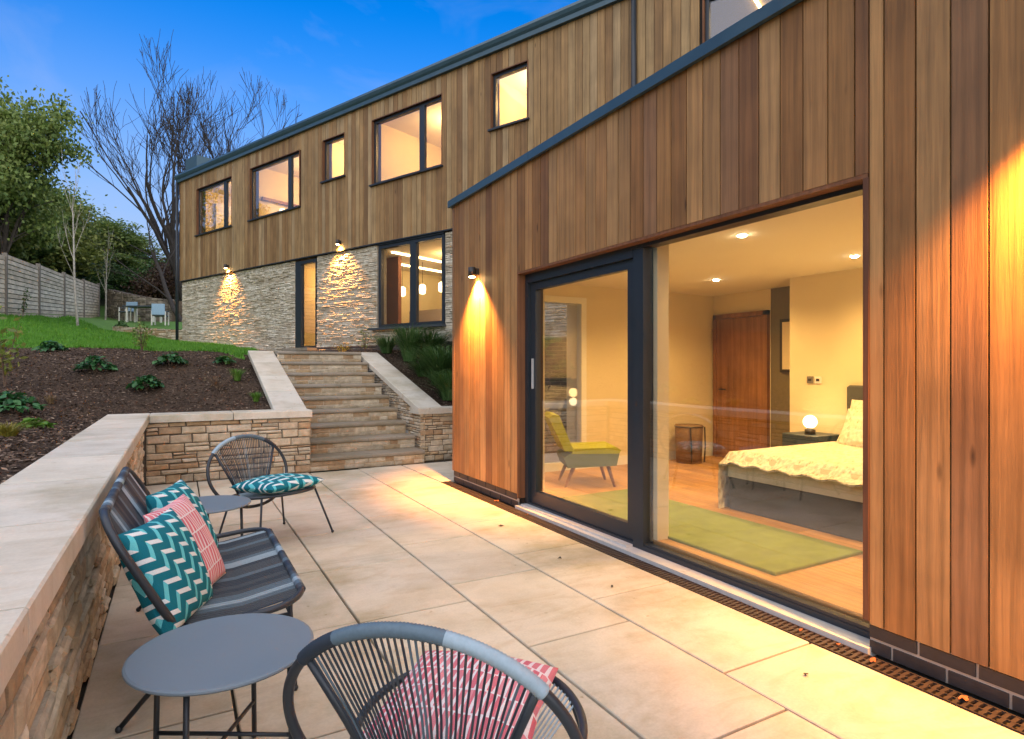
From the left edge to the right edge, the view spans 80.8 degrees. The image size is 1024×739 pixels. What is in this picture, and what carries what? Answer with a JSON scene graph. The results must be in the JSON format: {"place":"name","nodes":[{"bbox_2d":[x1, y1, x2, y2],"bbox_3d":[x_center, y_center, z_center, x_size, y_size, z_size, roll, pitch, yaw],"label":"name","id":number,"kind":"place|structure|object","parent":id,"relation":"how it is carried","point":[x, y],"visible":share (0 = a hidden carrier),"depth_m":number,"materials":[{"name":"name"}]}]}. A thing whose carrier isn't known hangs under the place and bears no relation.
{"place":"outdoors","nodes":[
{"label":"outdoors","id":0,"kind":"place"},
{"bbox_2d":[0,283,180,315],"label":"woodland ground","id":1,"kind":"structure","parent":0,"point":[102,302],"depth_m":31.50,"materials":[{"name":"green plant"}]},
{"bbox_2d":[0,210,68,262],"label":"woodland tree","id":2,"kind":"object","parent":1,"relation":"on","point":[20,241],"visible":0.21,"depth_m":25.95,"materials":[{"name":"green plant"}]},
{"bbox_2d":[0,164,78,262],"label":"woodland tree","id":3,"kind":"object","parent":1,"relation":"on","point":[21,252],"visible":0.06,"depth_m":26.68,"materials":[{"name":"green plant"}]},
{"bbox_2d":[8,261,73,299],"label":"woodland tree","id":4,"kind":"object","parent":1,"relation":"on","point":[32,284],"visible":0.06,"depth_m":28.72,"materials":[{"name":"green plant"}]},
{"bbox_2d":[11,201,88,269],"bbox_3d":[-23.866,-5.901,27.683,6.828,5.121,7.499,0,0,-10],"label":"woodland tree","id":5,"kind":"object","parent":1,"relation":"on","point":[40,255],"visible":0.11,"depth_m":28.37,"materials":[{"name":"green plant"}]},
{"bbox_2d":[0,75,105,302],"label":"woodland tree","id":6,"kind":"object","parent":1,"relation":"on","point":[34,142],"visible":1,"depth_m":23.80,"materials":[{"name":"green plant"}]},
{"bbox_2d":[11,193,135,281],"bbox_3d":[-24.646,-6.731,30.261,10.866,6.758,8.233,0,0,-8],"label":"woodland tree","id":7,"kind":"object","parent":1,"relation":"on","point":[83,256],"visible":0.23,"depth_m":30.28,"materials":[{"name":"green plant"}]},
{"bbox_2d":[44,177,113,239],"bbox_3d":[-27.661,-8.217,35.883,8.550,6.582,6.971,0,0,25],"label":"woodland tree","id":8,"kind":"object","parent":1,"relation":"on","point":[90,210],"visible":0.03,"depth_m":36.27,"materials":[{"name":"green plant"}]},
{"bbox_2d":[50,270,119,299],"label":"woodland tree","id":9,"kind":"object","parent":1,"relation":"on","point":[92,280],"visible":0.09,"depth_m":32.34,"materials":[{"name":"green plant"}]},
{"bbox_2d":[56,254,123,276],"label":"woodland tree","id":10,"kind":"object","parent":1,"relation":"on","point":[104,267],"visible":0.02,"depth_m":33.73,"materials":[{"name":"green plant"}]},
{"bbox_2d":[89,249,154,270],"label":"woodland tree","id":11,"kind":"object","parent":1,"relation":"on","point":[125,261],"visible":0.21,"depth_m":38.15,"materials":[{"name":"green plant"}]},
{"bbox_2d":[85,211,160,258],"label":"woodland tree","id":12,"kind":"object","parent":1,"relation":"on","point":[128,235],"visible":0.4,"depth_m":42.05,"materials":[{"name":"green plant"}]},
{"bbox_2d":[109,233,168,260],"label":"woodland tree","id":13,"kind":"object","parent":1,"relation":"on","point":[147,249],"visible":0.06,"depth_m":44.95,"materials":[{"name":"green plant"}]},
{"bbox_2d":[123,250,166,270],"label":"woodland tree","id":14,"kind":"object","parent":1,"relation":"on","point":[142,254],"visible":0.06,"depth_m":42.95,"materials":[{"name":"green plant"}]},
{"bbox_2d":[130,255,174,298],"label":"woodland tree","id":15,"kind":"object","parent":1,"relation":"on","point":[144,266],"visible":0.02,"depth_m":36.90,"materials":[{"name":"green plant"}]},
{"bbox_2d":[154,68,302,171],"bbox_3d":[-16.892,-10.052,35.725,7.523,14.849,7.405,0,0,-29],"label":"bare tree","id":16,"kind":"object","parent":1,"relation":"on","point":[227,148],"visible":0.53,"depth_m":34.51,"materials":[{"name":"brown plant"}]},
{"bbox_2d":[0,305,258,359],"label":"lawn","id":17,"kind":"structure","parent":0,"point":[107,324],"depth_m":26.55,"materials":[{"name":"plant"}]},
{"bbox_2d":[18,284,31,314],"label":"climbing shrub","id":18,"kind":"object","parent":17,"relation":"on","point":[24,306],"visible":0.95,"depth_m":18.60,"materials":[{"name":"green plant"}]},
{"bbox_2d":[0,252,99,317],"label":"garden fence","id":19,"kind":"object","parent":17,"relation":"on","point":[39,303],"visible":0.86,"depth_m":21.45,"materials":[{"name":"grey wood"}]},
{"bbox_2d":[56,149,90,325],"bbox_3d":[-15.454,-4.408,21.266,0.918,6.559,1.544,0,0,-29],"label":"birch sapling","id":20,"kind":"object","parent":17,"relation":"on","point":[75,293],"visible":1,"depth_m":21.03,"materials":[{"name":"grey plant"}]},
{"bbox_2d":[95,230,113,319],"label":"birch sapling","id":21,"kind":"object","parent":17,"relation":"on","point":[105,291],"visible":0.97,"depth_m":29.41,"materials":[{"name":"grey plant"}]},
{"bbox_2d":[83,256,144,292],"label":"woodland tree","id":22,"kind":"object","parent":17,"relation":"on","point":[113,278],"visible":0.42,"depth_m":34.96,"materials":[{"name":"green plant"}]},
{"bbox_2d":[115,320,128,326],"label":"edging shrub","id":23,"kind":"object","parent":17,"relation":"on","point":[120,324],"visible":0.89,"depth_m":24.45,"materials":[{"name":"green plant"}]},
{"bbox_2d":[71,175,181,321],"bbox_3d":[-19.158,-5.978,30.691,5.577,8.235,5.697,0,0,-20],"label":"leaning tree","id":24,"kind":"object","parent":17,"relation":"on","point":[167,295],"visible":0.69,"depth_m":30.16,"materials":[{"name":"brown plant"}]},
{"bbox_2d":[118,302,137,321],"bbox_3d":[-18.049,-2.686,28.325,0.600,0.950,0.550,0,0,1],"label":"outdoor chair","id":25,"kind":"object","parent":17,"relation":"on","point":[130,310],"visible":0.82,"depth_m":28.50,"materials":[{"name":"paint"}]},
{"bbox_2d":[107,289,172,321],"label":"garden wall","id":26,"kind":"structure","parent":17,"relation":"on","point":[116,299],"depth_m":29.93,"materials":[{"name":"stone"}]},
{"bbox_2d":[122,305,161,322],"bbox_3d":[-16.986,-2.498,27.800,1.500,0.750,0.800,0,0,0],"label":"outdoor table","id":27,"kind":"object","parent":17,"relation":"on","point":[137,306],"visible":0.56,"depth_m":27.46,"materials":[{"name":"paint"}]},
{"bbox_2d":[114,258,179,299],"bbox_3d":[-19.530,-4.551,34.172,4.611,3.856,5.015,0,0,-2],"label":"woodland tree","id":28,"kind":"object","parent":17,"relation":"on","point":[147,289],"visible":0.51,"depth_m":32.91,"materials":[{"name":"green plant"}]},
{"bbox_2d":[113,326,181,340],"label":"edging wall","id":29,"kind":"structure","parent":17,"relation":"on","point":[165,333],"depth_m":21.02,"materials":[{"name":"stone"}]},
{"bbox_2d":[151,304,168,324],"bbox_3d":[-15.710,-2.390,26.876,0.600,0.950,0.550,0,0,-14],"label":"outdoor chair","id":30,"kind":"object","parent":17,"relation":"on","point":[157,310],"visible":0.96,"depth_m":26.63,"materials":[{"name":"paint"}]},
{"bbox_2d":[76,29,253,306],"bbox_3d":[-18.970,-9.680,32.242,8.227,14.744,7.644,0,0,36],"label":"bare tree","id":31,"kind":"object","parent":17,"relation":"on","point":[168,229],"visible":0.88,"depth_m":31.63,"materials":[{"name":"brown plant"}]},
{"bbox_2d":[172,300,181,320],"bbox_3d":[-16.339,-2.490,29.726,1.022,1.780,0.141,0,0,13],"label":"boarded fence","id":32,"kind":"object","parent":17,"relation":"on","point":[180,311],"visible":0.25,"depth_m":29.72,"materials":[{"name":"wood"}]},
{"bbox_2d":[0,346,562,483],"bbox_3d":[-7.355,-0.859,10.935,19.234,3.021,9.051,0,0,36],"label":"bark mulch","id":33,"kind":"object","parent":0,"point":[23,440],"visible":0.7,"depth_m":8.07,"materials":[{"name":"brown wood"}]},
{"bbox_2d":[0,305,27,386],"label":"young sapling","id":34,"kind":"object","parent":33,"relation":"on","point":[8,356],"visible":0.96,"depth_m":7.62,"materials":[{"name":"green plant"}]},
{"bbox_2d":[0,421,39,436],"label":"grass tuft","id":35,"kind":"object","parent":33,"relation":"on","point":[7,431],"visible":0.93,"depth_m":4.97,"materials":[{"name":"green plant"}]},
{"bbox_2d":[0,391,45,412],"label":"leafy plant","id":36,"kind":"object","parent":33,"relation":"on","point":[21,402],"visible":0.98,"depth_m":6.35,"materials":[{"name":"green plant"}]},
{"bbox_2d":[14,417,56,428],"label":"leafy plant","id":37,"kind":"object","parent":33,"relation":"on","point":[36,423],"visible":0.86,"depth_m":5.72,"materials":[{"name":"green plant"}]},
{"bbox_2d":[42,395,55,403],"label":"grass tuft","id":38,"kind":"object","parent":33,"relation":"on","point":[50,400],"visible":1,"depth_m":7.18,"materials":[{"name":"brown plant"}]},
{"bbox_2d":[31,340,68,351],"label":"leafy plant","id":39,"kind":"object","parent":33,"relation":"on","point":[50,345],"visible":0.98,"depth_m":10.32,"materials":[{"name":"green plant"}]},
{"bbox_2d":[72,355,117,371],"bbox_3d":[-6.239,-0.070,8.988,0.557,0.291,0.586,0,0,21],"label":"leafy plant","id":40,"kind":"object","parent":33,"relation":"on","point":[94,362],"visible":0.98,"depth_m":8.93,"materials":[{"name":"green plant"}]},
{"bbox_2d":[132,318,152,350],"bbox_3d":[-6.567,-0.601,10.691,0.356,0.658,0.458,0,0,-29],"label":"young shrub","id":41,"kind":"object","parent":33,"relation":"on","point":[141,343],"visible":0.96,"depth_m":10.68,"materials":[{"name":"green plant"}]},
{"bbox_2d":[126,374,164,389],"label":"leafy plant","id":42,"kind":"object","parent":33,"relation":"on","point":[149,380],"visible":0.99,"depth_m":8.43,"materials":[{"name":"green plant"}]},
{"bbox_2d":[152,351,188,365],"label":"leafy plant","id":43,"kind":"object","parent":33,"relation":"on","point":[164,358],"visible":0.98,"depth_m":9.34,"materials":[{"name":"green plant"}]},
{"bbox_2d":[202,373,234,389],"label":"twiggy shrub","id":44,"kind":"object","parent":33,"relation":"on","point":[215,383],"visible":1,"depth_m":8.75,"materials":[{"name":"brown plant"}]},
{"bbox_2d":[213,356,235,363],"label":"leafy plant","id":45,"kind":"object","parent":33,"relation":"on","point":[220,359],"visible":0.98,"depth_m":9.93,"materials":[{"name":"green plant"}]},
{"bbox_2d":[224,355,234,363],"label":"grass tuft","id":46,"kind":"object","parent":33,"relation":"on","point":[230,358],"visible":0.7,"depth_m":10.02,"materials":[{"name":"green plant"}]},
{"bbox_2d":[227,368,247,380],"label":"grass tuft","id":47,"kind":"object","parent":33,"relation":"on","point":[237,375],"visible":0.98,"depth_m":9.26,"materials":[{"name":"green plant"}]},
{"bbox_2d":[249,391,263,401],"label":"grass tuft","id":48,"kind":"object","parent":33,"relation":"on","point":[256,396],"visible":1,"depth_m":8.57,"materials":[{"name":"green plant"}]},
{"bbox_2d":[333,341,352,351],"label":"golden shrub","id":49,"kind":"object","parent":33,"relation":"on","point":[343,349],"visible":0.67,"depth_m":14.03,"materials":[{"name":"brown plant"}]},
{"bbox_2d":[248,351,442,471],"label":"garden steps","id":50,"kind":"structure","parent":33,"relation":"on","point":[362,416],"depth_m":9.57,"materials":[{"name":"stone"}]},
{"bbox_2d":[358,326,371,350],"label":"young shrub","id":51,"kind":"object","parent":33,"relation":"on","point":[364,343],"visible":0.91,"depth_m":13.38,"materials":[{"name":"green plant"}]},
{"bbox_2d":[366,333,399,352],"bbox_3d":[-2.528,-0.502,12.206,1.196,0.385,1.236,0,0,-29],"label":"grass clump","id":52,"kind":"object","parent":33,"relation":"on","point":[384,345],"visible":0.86,"depth_m":12.07,"materials":[{"name":"green plant"}]},
{"bbox_2d":[389,358,427,376],"bbox_3d":[-1.586,-0.017,10.930,1.354,0.322,1.346,0,0,-29],"label":"grass clump","id":53,"kind":"object","parent":33,"relation":"on","point":[416,367],"visible":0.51,"depth_m":10.76,"materials":[{"name":"green plant"}]},
{"bbox_2d":[379,323,443,360],"bbox_3d":[-1.980,-0.498,11.606,1.487,0.721,1.457,0,0,-29],"label":"grass clump","id":54,"kind":"object","parent":33,"relation":"on","point":[405,340],"visible":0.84,"depth_m":11.42,"materials":[{"name":"green plant"}]},
{"bbox_2d":[388,326,451,355],"bbox_3d":[-1.674,-0.484,11.880,1.741,0.573,1.786,0,0,-29],"label":"grass clump","id":55,"kind":"object","parent":33,"relation":"on","point":[437,338],"visible":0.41,"depth_m":11.65,"materials":[{"name":"green plant"}]},
{"bbox_2d":[391,342,451,384],"bbox_3d":[-1.235,-0.081,10.603,2.092,0.738,2.071,0,0,-29],"label":"grass clump","id":56,"kind":"object","parent":33,"relation":"on","point":[439,359],"visible":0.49,"depth_m":10.29,"materials":[{"name":"green plant"}]},
{"bbox_2d":[394,369,451,400],"bbox_3d":[-1.032,0.266,9.880,1.462,0.508,1.502,0,0,-29],"label":"grass clump","id":57,"kind":"object","parent":33,"relation":"on","point":[444,385],"visible":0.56,"depth_m":9.74,"materials":[{"name":"green plant"}]},
{"bbox_2d":[410,403,566,462],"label":"retaining wall","id":58,"kind":"structure","parent":33,"relation":"on","point":[438,435],"depth_m":9.21,"materials":[{"name":"stone"}]},
{"bbox_2d":[174,0,1023,713],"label":"house","id":59,"kind":"structure","parent":33,"relation":"on","point":[590,188],"depth_m":4.86,"materials":[{"name":"brown wood"}]},
{"bbox_2d":[194,178,231,236],"bbox_3d":[-8.935,-4.827,18.086,2.210,1.465,0.180,0,0,38],"label":"window","id":60,"kind":"structure","parent":59,"relation":"in","point":[226,182],"depth_m":17.77,"materials":[{"name":"black metal"}]},
{"bbox_2d":[247,152,300,221],"bbox_3d":[-6.348,-4.827,16.095,2.480,1.465,0.180,0,0,38],"label":"window","id":61,"kind":"structure","parent":59,"relation":"in","point":[290,158],"depth_m":15.73,"materials":[{"name":"black metal"}]},
{"bbox_2d":[281,258,316,350],"bbox_3d":[-5.305,-1.595,15.171,1.120,2.310,0.420,0,0,38],"label":"glazed door","id":62,"kind":"structure","parent":59,"relation":"in","point":[299,266],"depth_m":15.42,"materials":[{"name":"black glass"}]},
{"bbox_2d":[320,135,344,183],"bbox_3d":[-4.276,-5.043,14.499,0.930,1.035,0.180,0,0,38],"label":"window","id":63,"kind":"structure","parent":59,"relation":"in","point":[339,138],"depth_m":14.74,"materials":[{"name":"black metal"}]},
{"bbox_2d":[401,266,405,295],"bbox_3d":[-2.878,-2.310,15.815,0.170,0.820,0.170,0,0,-29],"label":"pendant lamp","id":64,"kind":"object","parent":59,"relation":"hanging from","point":[403,291],"visible":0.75,"depth_m":15.77,"materials":[{"name":"white glass"}]},
{"bbox_2d":[369,97,442,186],"bbox_3d":[-2.279,-4.848,12.962,2.270,1.485,0.180,0,0,38],"label":"window","id":65,"kind":"structure","parent":59,"relation":"in","point":[422,108],"depth_m":12.74,"materials":[{"name":"black glass"}]},
{"bbox_2d":[368,232,445,330],"bbox_3d":[-2.255,-1.829,12.969,2.300,1.934,0.270,0,0,38],"label":"window","id":66,"kind":"structure","parent":59,"relation":"in","point":[414,242],"depth_m":12.88,"materials":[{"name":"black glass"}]},
{"bbox_2d":[391,252,440,262],"bbox_3d":[-1.836,-2.700,15.202,0.060,0.030,3.100,0,0,38],"label":"strip light","id":67,"kind":"object","parent":59,"relation":"attached to","point":[419,257],"visible":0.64,"depth_m":14.69,"materials":[{"name":"white"}]},
{"bbox_2d":[401,264,440,272],"bbox_3d":[-2.372,-2.700,16.309,0.060,0.030,2.800,0,0,38],"label":"strip light","id":68,"kind":"object","parent":59,"relation":"attached to","point":[421,268],"visible":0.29,"depth_m":16.32,"materials":[{"name":"white"}]},
{"bbox_2d":[419,262,425,293],"bbox_3d":[-2.284,-2.310,15.358,0.170,0.820,0.170,0,0,-29],"label":"pendant lamp","id":69,"kind":"object","parent":59,"relation":"hanging from","point":[422,288],"visible":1,"depth_m":15.31,"materials":[{"name":"white glass"}]},
{"bbox_2d":[438,259,441,291],"bbox_3d":[-1.745,-2.310,14.943,0.170,0.820,0.170,0,0,-29],"label":"pendant lamp","id":70,"kind":"object","parent":59,"relation":"hanging from","point":[440,286],"visible":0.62,"depth_m":14.91,"materials":[{"name":"white glass"}]},
{"bbox_2d":[468,267,478,277],"bbox_3d":[-0.437,-1.087,6.790,0.117,0.117,0.084,0,0,-29],"label":"wall light","id":71,"kind":"object","parent":59,"relation":"attached to","point":[473,272],"visible":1,"depth_m":6.75,"materials":[{"name":"brown metal"}]},
{"bbox_2d":[487,63,529,131],"bbox_3d":[-0.036,-5.058,11.236,0.950,1.085,0.180,0,0,38],"label":"window","id":72,"kind":"structure","parent":59,"relation":"in","point":[495,78],"depth_m":11.42,"materials":[{"name":"black metal"}]},
{"bbox_2d":[545,295,586,471],"bbox_3d":[0.616,0.190,7.716,0.760,2.220,0.100,0,0,-29],"label":"garden door","id":73,"kind":"structure","parent":59,"relation":"in","point":[581,303],"depth_m":7.84,"materials":[{"name":"white paint"}]},
{"bbox_2d":[531,259,632,539],"bbox_3d":[0.592,0.241,5.351,0.075,2.189,1.582,0,0,-29],"label":"sliding door","id":74,"kind":"structure","parent":59,"relation":"in","point":[622,527],"depth_m":5.42,"materials":[{"name":"black glass"}]},
{"bbox_2d":[545,411,620,487],"bbox_3d":[0.776,0.903,6.808,0.790,0.806,0.540,0,0,-5],"label":"slipper chair","id":75,"kind":"object","parent":59,"relation":"on","point":[573,455],"visible":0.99,"depth_m":6.56,"materials":[{"name":"yellow fabric"}]},
{"bbox_2d":[705,0,715,40],"bbox_3d":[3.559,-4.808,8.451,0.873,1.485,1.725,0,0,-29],"label":"window frame","id":76,"kind":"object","parent":59,"relation":"in","point":[707,2],"depth_m":8.99,"materials":[{"name":"black metal"}]},
{"bbox_2d":[560,489,862,575],"bbox_3d":[1.449,1.288,5.091,0.930,0.021,2.500,0,0,-29],"label":"rug","id":77,"kind":"object","parent":59,"relation":"on","point":[774,551],"visible":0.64,"depth_m":4.53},
{"bbox_2d":[713,310,769,457],"bbox_3d":[3.213,0.255,8.527,0.107,2.090,0.940,0,0,-29],"label":"bedroom door","id":78,"kind":"structure","parent":59,"relation":"in","point":[741,341],"depth_m":8.50,"materials":[{"name":"brown wood"}]},
{"bbox_2d":[735,233,748,237],"bbox_3d":[1.857,-1.069,4.859,0.100,0.022,0.100,0,0,-29],"label":"downlight","id":79,"kind":"object","parent":59,"relation":"attached to","point":[742,235],"visible":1,"depth_m":4.83,"materials":[{"name":"white paint"}]},
{"bbox_2d":[780,319,789,371],"bbox_3d":[3.653,-0.300,7.799,0.039,0.700,0.400,0,0,-29],"label":"picture frame","id":80,"kind":"object","parent":59,"relation":"attached to","point":[784,345],"visible":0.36,"depth_m":7.89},
{"bbox_2d":[718,385,862,541],"bbox_3d":[3.239,0.742,5.279,2.005,1.124,1.906,0,0,-29],"label":"bed","id":81,"kind":"object","parent":59,"relation":"on","point":[817,486],"visible":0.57,"depth_m":5.06,"materials":[{"name":"grey fabric"}]},
{"bbox_2d":[836,409,862,446],"bbox_3d":[3.572,0.600,5.890,0.180,0.480,0.680,46,-26,-27],"label":"pillow","id":82,"kind":"object","parent":81,"relation":"on","point":[851,433],"visible":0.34,"depth_m":5.99,"materials":[{"name":"white fabric"}]},
{"bbox_2d":[850,400,862,409],"bbox_3d":[3.673,0.540,6.038,0.180,0.480,0.680,31,-15,-25],"label":"pillow","id":83,"kind":"object","parent":81,"relation":"on","point":[856,404],"visible":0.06,"depth_m":6.26,"materials":[{"name":"white fabric"}]},
{"bbox_2d":[807,376,813,382],"bbox_3d":[3.446,0.130,6.964,0.016,0.080,0.080,0,0,-29],"label":"wall switch","id":84,"kind":"object","parent":59,"relation":"attached to","point":[810,379],"depth_m":6.95,"materials":[{"name":"silver metal"}]},
{"bbox_2d":[782,431,839,445],"bbox_3d":[3.319,1.010,6.665,0.432,0.580,0.440,0,0,-29],"label":"bedside table","id":85,"kind":"object","parent":59,"relation":"on","point":[795,438],"visible":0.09,"depth_m":6.57,"materials":[{"name":"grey wood"}]},
{"bbox_2d":[803,415,816,434],"bbox_3d":[3.269,0.615,6.603,0.144,0.207,0.144,0,0,-29],"label":"table lamp","id":86,"kind":"object","parent":85,"relation":"on","point":[810,422],"visible":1,"depth_m":6.56,"materials":[{"name":"white glass"}]},
{"bbox_2d":[815,376,821,383],"bbox_3d":[3.494,0.130,6.876,0.016,0.080,0.080,0,0,-29],"label":"wall switch","id":87,"kind":"object","parent":59,"relation":"attached to","point":[818,379],"depth_m":6.86,"materials":[{"name":"white paint"}]},
{"bbox_2d":[0,0,577,260],"label":"sky","id":88,"kind":"structure","parent":0,"point":[323,55],"materials":[{"name":"blue"}]},
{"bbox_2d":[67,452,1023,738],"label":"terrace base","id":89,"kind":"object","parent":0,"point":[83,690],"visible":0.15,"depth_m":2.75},
{"bbox_2d":[0,413,149,738],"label":"retaining wall","id":90,"kind":"structure","parent":89,"relation":"on","point":[59,566],"depth_m":2.26,"materials":[{"name":"stone"}]},
{"bbox_2d":[142,409,311,485],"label":"retaining wall","id":91,"kind":"structure","parent":89,"relation":"on","point":[178,446],"depth_m":7.56,"materials":[{"name":"stone"}]},
{"bbox_2d":[441,481,1023,735],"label":"drain channel","id":92,"kind":"object","parent":89,"relation":"in","point":[894,671],"visible":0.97,"depth_m":3.19,"materials":[{"name":"brown metal"}]},
{"bbox_2d":[958,695,968,700],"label":"fallen leaf","id":93,"kind":"object","parent":92,"relation":"on","point":[964,697],"visible":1,"depth_m":2.54,"materials":[{"name":"orange plant"}]},
{"bbox_2d":[72,453,1023,738],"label":"terrace","id":94,"kind":"structure","parent":0,"point":[634,653],"depth_m":3.19,"materials":[{"name":"stone"}]},
{"bbox_2d":[99,466,305,732],"bbox_3d":[-1.555,0.973,3.048,0.785,0.857,1.472,0,0,-29],"label":"string sofa","id":95,"kind":"object","parent":94,"relation":"on","point":[260,574],"visible":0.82,"depth_m":2.82,"materials":[{"name":"steel"},{"name":"woven plastic cord"}]},
{"bbox_2d":[118,508,212,634],"bbox_3d":[-1.451,0.850,2.546,0.180,0.460,0.460,-24,3,-6],"label":"cushion","id":96,"kind":"object","parent":95,"relation":"on","point":[162,549],"visible":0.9,"depth_m":2.43,"materials":[{"name":"teal fabric"}]},
{"bbox_2d":[145,479,218,547],"bbox_3d":[-1.729,0.830,3.181,0.170,0.460,0.460,-26,4,-9],"label":"cushion","id":97,"kind":"object","parent":95,"relation":"on","point":[165,497],"visible":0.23,"depth_m":3.19,"materials":[{"name":"teal fabric"}]},
{"bbox_2d":[143,494,225,584],"bbox_3d":[-1.526,0.840,2.836,0.140,0.460,0.460,-26,4,-8],"label":"cushion","id":98,"kind":"object","parent":95,"relation":"on","point":[185,510],"visible":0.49,"depth_m":2.87,"materials":[{"name":"pink fabric"}]},
{"bbox_2d":[121,613,313,738],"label":"side table","id":99,"kind":"object","parent":94,"relation":"on","point":[215,655],"visible":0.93,"depth_m":2.01,"materials":[{"name":"paint"}]},
{"bbox_2d":[198,495,250,535],"bbox_3d":[-2.149,1.175,4.228,0.584,0.454,0.584,0,0,21],"label":"side table","id":100,"kind":"object","parent":94,"relation":"on","point":[213,504],"visible":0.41,"depth_m":4.26,"materials":[{"name":"metal"}]},
{"bbox_2d":[206,434,333,541],"bbox_3d":[-2.017,0.984,5.014,0.754,0.833,0.770,0,0,31],"label":"string chair","id":101,"kind":"object","parent":94,"relation":"on","point":[254,474],"visible":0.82,"depth_m":5.10,"materials":[{"name":"steel"},{"name":"woven plastic cord"}]},
{"bbox_2d":[230,473,325,493],"bbox_3d":[-1.925,0.945,4.958,0.540,0.140,0.520,-4,-2,31],"label":"cushion","id":102,"kind":"object","parent":101,"relation":"on","point":[280,483],"visible":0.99,"depth_m":4.81,"materials":[{"name":"teal fabric"}]},
{"bbox_2d":[283,621,587,738],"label":"string chair","id":103,"kind":"object","parent":94,"relation":"on","point":[535,685],"visible":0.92,"depth_m":1.39,"materials":[{"name":"steel"},{"name":"woven plastic cord"}]},
{"bbox_2d":[363,650,557,738],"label":"cushion","id":104,"kind":"object","parent":103,"relation":"on","point":[546,673],"visible":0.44,"depth_m":1.68,"materials":[{"name":"pink fabric"}]},
{"bbox_2d":[674,424,705,463],"bbox_3d":[2.455,1.040,8.358,0.400,0.520,0.400,0,0,-29],"label":"side table","id":105,"kind":"object","parent":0,"point":[688,440],"visible":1,"depth_m":8.21,"materials":[{"name":"brown wood"}]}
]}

